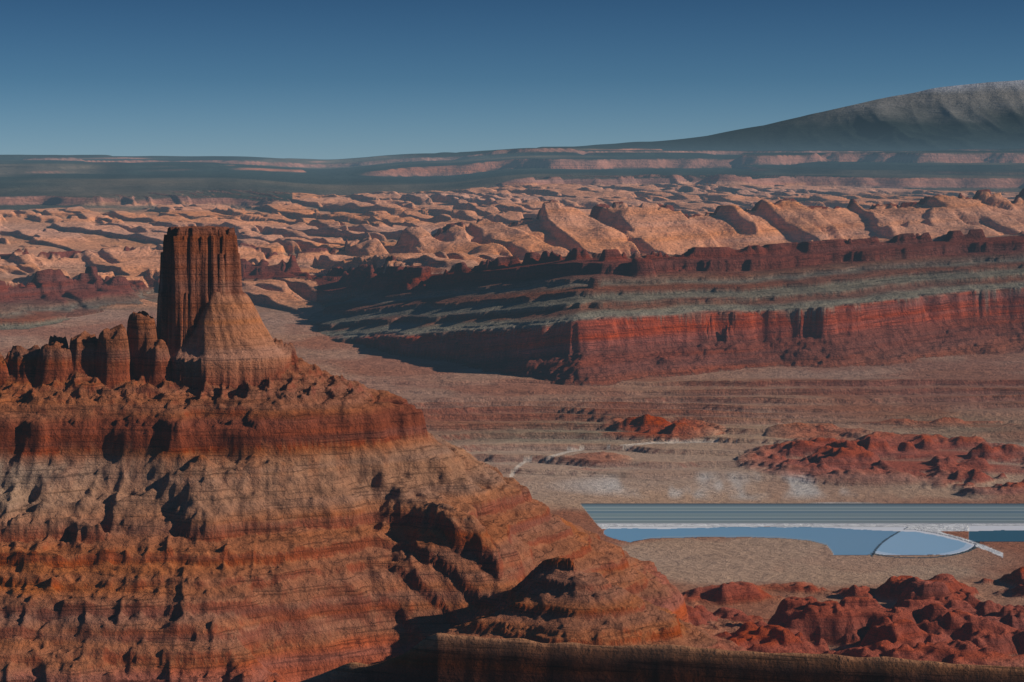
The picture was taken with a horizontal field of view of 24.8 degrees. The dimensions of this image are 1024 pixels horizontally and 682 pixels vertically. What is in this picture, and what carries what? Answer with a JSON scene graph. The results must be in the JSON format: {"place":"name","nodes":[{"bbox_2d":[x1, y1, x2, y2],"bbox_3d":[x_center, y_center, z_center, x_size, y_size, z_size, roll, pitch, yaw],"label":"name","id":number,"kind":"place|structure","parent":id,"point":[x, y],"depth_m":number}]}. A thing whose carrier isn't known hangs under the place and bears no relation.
{"place":"outdoors","nodes":[
{"label":"outdoors","id":0,"kind":"place"},
{"bbox_2d":[0,226,1023,681],"bbox_3d":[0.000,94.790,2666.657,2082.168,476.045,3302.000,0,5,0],"label":"terrain","id":1,"kind":"structure","parent":0,"point":[208,478],"depth_m":2134.16},
{"bbox_2d":[0,229,1023,442],"bbox_3d":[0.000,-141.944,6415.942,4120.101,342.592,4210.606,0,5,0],"label":"terrain","id":2,"kind":"structure","parent":0,"point":[899,335],"depth_m":5791.52},
{"bbox_2d":[0,163,1023,277],"bbox_3d":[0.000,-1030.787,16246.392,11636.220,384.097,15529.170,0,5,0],"label":"rocky hills","id":3,"kind":"structure","parent":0,"point":[75,222],"depth_m":12969.65},
{"bbox_2d":[0,80,1023,178],"bbox_3d":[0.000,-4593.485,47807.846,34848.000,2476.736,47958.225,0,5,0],"label":"terrain","id":4,"kind":"structure","parent":0,"point":[974,123],"depth_m":35086.44},
{"bbox_2d":[0,0,1023,158],"label":"sky","id":5,"kind":"structure","parent":0,"point":[300,79]}
]}

